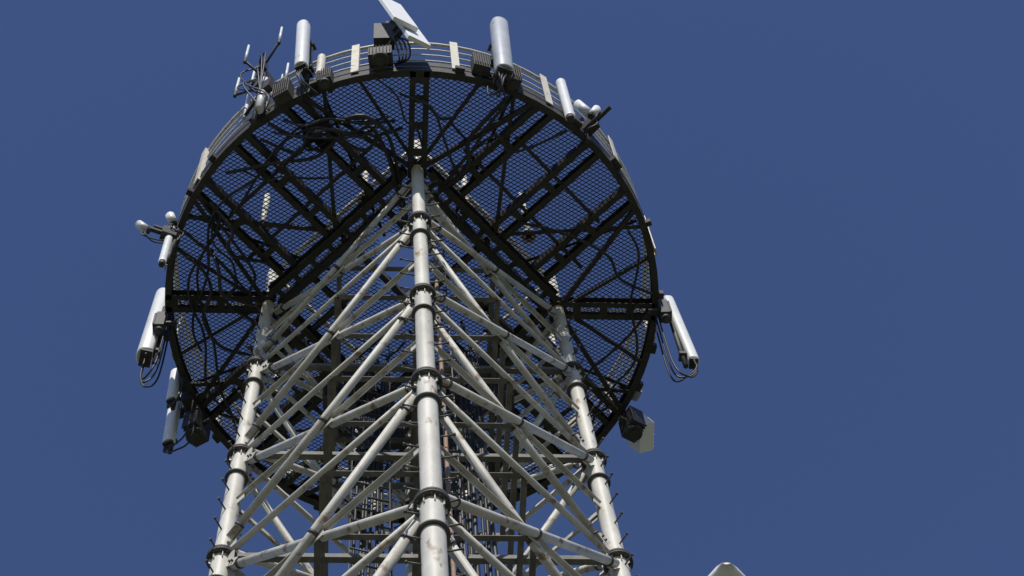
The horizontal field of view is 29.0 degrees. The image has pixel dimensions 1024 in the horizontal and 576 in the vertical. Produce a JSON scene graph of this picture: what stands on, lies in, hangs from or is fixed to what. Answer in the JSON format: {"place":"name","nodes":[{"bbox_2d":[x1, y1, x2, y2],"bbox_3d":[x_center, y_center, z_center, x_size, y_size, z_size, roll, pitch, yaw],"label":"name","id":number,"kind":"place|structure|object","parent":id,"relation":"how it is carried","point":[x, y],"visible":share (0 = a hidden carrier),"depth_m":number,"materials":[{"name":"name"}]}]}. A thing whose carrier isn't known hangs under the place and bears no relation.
{"place":"outdoors","nodes":[
{"label":"outdoors","id":0,"kind":"place"},
{"bbox_2d":[0,0,1023,575],"label":"sky","id":1,"kind":"structure","parent":0,"point":[831,192],"materials":[{"name":"blue"}]},
{"bbox_2d":[708,561,744,575],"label":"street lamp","id":2,"kind":"object","parent":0,"point":[725,568],"visible":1,"depth_m":5.90,"materials":[{"name":"white metal"}]},
{"label":"ground","id":3,"kind":"structure","parent":0,"visible":0},
{"bbox_2d":[164,42,663,575],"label":"lattice tower","id":4,"kind":"structure","parent":3,"relation":"on","point":[426,424],"depth_m":24.61,"materials":[{"name":"metal"}]},
{"bbox_2d":[136,288,170,387],"bbox_3d":[-4.529,0.640,25.052,0.328,2.753,0.289,-2,-67,-3],"label":"panel antenna","id":5,"kind":"object","parent":4,"relation":"attached to","point":[149,347],"visible":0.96,"depth_m":24.67,"materials":[{"name":"white plastic"},{"name":"black steel"},{"name":"rubber"}]},
{"bbox_2d":[135,212,183,250],"bbox_3d":[-4.410,-0.757,24.825,0.613,0.900,0.222,18,-70,-11],"label":"side arm antenna","id":6,"kind":"object","parent":4,"relation":"attached to","point":[162,232],"visible":1,"depth_m":24.75,"materials":[{"name":"white metal"}]},
{"bbox_2d":[152,306,176,335],"bbox_3d":[-4.394,0.404,25.156,0.292,0.790,0.164,-2,-67,-3],"label":"radio unit","id":7,"kind":"object","parent":4,"relation":"attached to","point":[160,322],"visible":1,"depth_m":24.98,"materials":[{"name":"black metal"}]},
{"bbox_2d":[158,224,175,267],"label":"omni antenna","id":8,"kind":"object","parent":4,"relation":"attached to","point":[165,254],"visible":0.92,"depth_m":24.26,"materials":[{"name":"white metal"}]},
{"bbox_2d":[166,368,184,410],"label":"panel antenna","id":9,"kind":"object","parent":4,"relation":"attached to","point":[173,397],"visible":0.96,"depth_m":25.75,"materials":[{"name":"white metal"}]},
{"bbox_2d":[162,395,197,453],"bbox_3d":[-4.294,1.742,25.767,0.438,1.612,0.271,-22,-68,6],"label":"panel antenna","id":10,"kind":"object","parent":4,"relation":"attached to","point":[170,441],"visible":0.92,"depth_m":25.52,"materials":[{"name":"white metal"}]},
{"bbox_2d":[181,387,205,410],"bbox_3d":[-4.200,1.389,26.297,0.309,0.675,0.220,-23,-68,6],"label":"radio unit","id":11,"kind":"object","parent":4,"relation":"attached to","point":[186,400],"visible":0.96,"depth_m":26.00,"materials":[{"name":"black metal"}]},
{"bbox_2d":[181,406,211,446],"bbox_3d":[-4.086,1.758,25.948,0.329,0.815,0.340,-27,-68,8],"label":"radio unit","id":12,"kind":"object","parent":4,"relation":"attached to","point":[202,431],"visible":0.8,"depth_m":25.70,"materials":[{"name":"black metal"}]},
{"bbox_2d":[233,27,288,123],"bbox_3d":[-3.244,-2.651,25.624,0.722,3.200,0.542,-13,-67,2],"label":"antenna mast","id":13,"kind":"object","parent":4,"relation":"attached to","point":[264,82],"visible":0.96,"depth_m":25.36,"materials":[{"name":"white metal"},{"name":"black steel"},{"name":"rubber"}]},
{"bbox_2d":[272,77,294,106],"bbox_3d":[-2.834,-2.449,24.838,0.220,0.750,0.299,-28,-68,8],"label":"radio unit","id":14,"kind":"object","parent":4,"relation":"attached to","point":[282,92],"visible":1,"depth_m":24.50,"materials":[{"name":"black metal"}]},
{"bbox_2d":[294,19,319,102],"bbox_3d":[-2.642,-2.935,25.331,0.255,2.189,0.475,-22,-68,6],"label":"panel antenna","id":15,"kind":"object","parent":4,"relation":"attached to","point":[305,47],"visible":1,"depth_m":25.11,"materials":[{"name":"white metal"}]},
{"bbox_2d":[316,54,325,74],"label":"omni antenna","id":16,"kind":"object","parent":4,"relation":"attached to","point":[321,60],"visible":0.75,"depth_m":24.95,"materials":[{"name":"paint"}]},
{"bbox_2d":[316,66,333,93],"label":"radio unit","id":17,"kind":"object","parent":4,"relation":"attached to","point":[325,78],"visible":1,"depth_m":24.39,"materials":[{"name":"black metal"}]},
{"bbox_2d":[368,44,392,66],"bbox_3d":[-1.645,-2.924,24.822,0.300,0.750,0.256,-7,-67,-1],"label":"radio unit","id":18,"kind":"object","parent":4,"relation":"attached to","point":[379,55],"visible":1,"depth_m":24.53,"materials":[{"name":"black metal"}]},
{"bbox_2d":[374,0,430,65],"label":"flat panel antenna","id":19,"kind":"object","parent":4,"relation":"attached to","point":[396,27],"visible":1,"depth_m":24.93,"materials":[{"name":"white plastic"},{"name":"black steel"},{"name":"rubber"}]},
{"bbox_2d":[470,51,490,77],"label":"radio unit","id":20,"kind":"object","parent":4,"relation":"attached to","point":[480,64],"visible":0.99,"depth_m":24.66,"materials":[{"name":"black metal"}]},
{"bbox_2d":[487,16,513,99],"bbox_3d":[-0.154,-2.903,25.058,0.258,2.302,0.505,17,-69,-11],"label":"panel antenna","id":21,"kind":"object","parent":4,"relation":"attached to","point":[499,47],"visible":1,"depth_m":24.74,"materials":[{"name":"white metal"}]},
{"bbox_2d":[503,66,521,89],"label":"radio unit","id":22,"kind":"object","parent":4,"relation":"attached to","point":[514,82],"visible":0.58,"depth_m":24.60,"materials":[{"name":"black metal"}]},
{"bbox_2d":[556,78,574,122],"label":"omni antenna","id":23,"kind":"object","parent":4,"relation":"attached to","point":[566,106],"visible":1,"depth_m":25.17,"materials":[{"name":"white metal"}]},
{"bbox_2d":[574,100,611,142],"bbox_3d":[1.021,-2.225,25.264,0.284,1.054,0.479,42,-75,-18],"label":"side arm antenna","id":24,"kind":"object","parent":4,"relation":"attached to","point":[594,115],"visible":0.99,"depth_m":25.13,"materials":[{"name":"white metal"}]},
{"bbox_2d":[619,372,641,400],"bbox_3d":[1.572,1.302,26.787,0.299,0.670,0.160,23,-70,-12],"label":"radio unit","id":25,"kind":"object","parent":4,"relation":"attached to","point":[637,394],"visible":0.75,"depth_m":26.56,"materials":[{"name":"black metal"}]},
{"bbox_2d":[618,405,646,442],"bbox_3d":[1.552,1.748,26.305,0.329,0.800,0.300,27,-71,-14],"label":"radio unit","id":26,"kind":"object","parent":4,"relation":"attached to","point":[632,419],"visible":1,"depth_m":26.05,"materials":[{"name":"black metal"}]},
{"bbox_2d":[620,413,654,452],"bbox_3d":[1.667,1.867,26.432,0.424,0.671,0.425,-2,-67,-3],"label":"flat panel antenna","id":27,"kind":"object","parent":4,"relation":"attached to","point":[644,442],"visible":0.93,"depth_m":26.19,"materials":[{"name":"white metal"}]},
{"bbox_2d":[648,298,671,323],"bbox_3d":[1.896,0.260,25.652,0.289,0.790,0.160,-2,-67,-3],"label":"radio unit","id":28,"kind":"object","parent":4,"relation":"attached to","point":[663,309],"visible":1,"depth_m":25.47,"materials":[{"name":"black metal"}]},
{"bbox_2d":[653,295,699,382],"bbox_3d":[2.083,0.632,25.186,0.408,2.462,0.256,-2,-67,-3],"label":"panel antenna","id":29,"kind":"object","parent":4,"relation":"attached to","point":[688,356],"visible":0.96,"depth_m":24.91,"materials":[{"name":"white plastic"},{"name":"black steel"},{"name":"rubber"}]}
]}

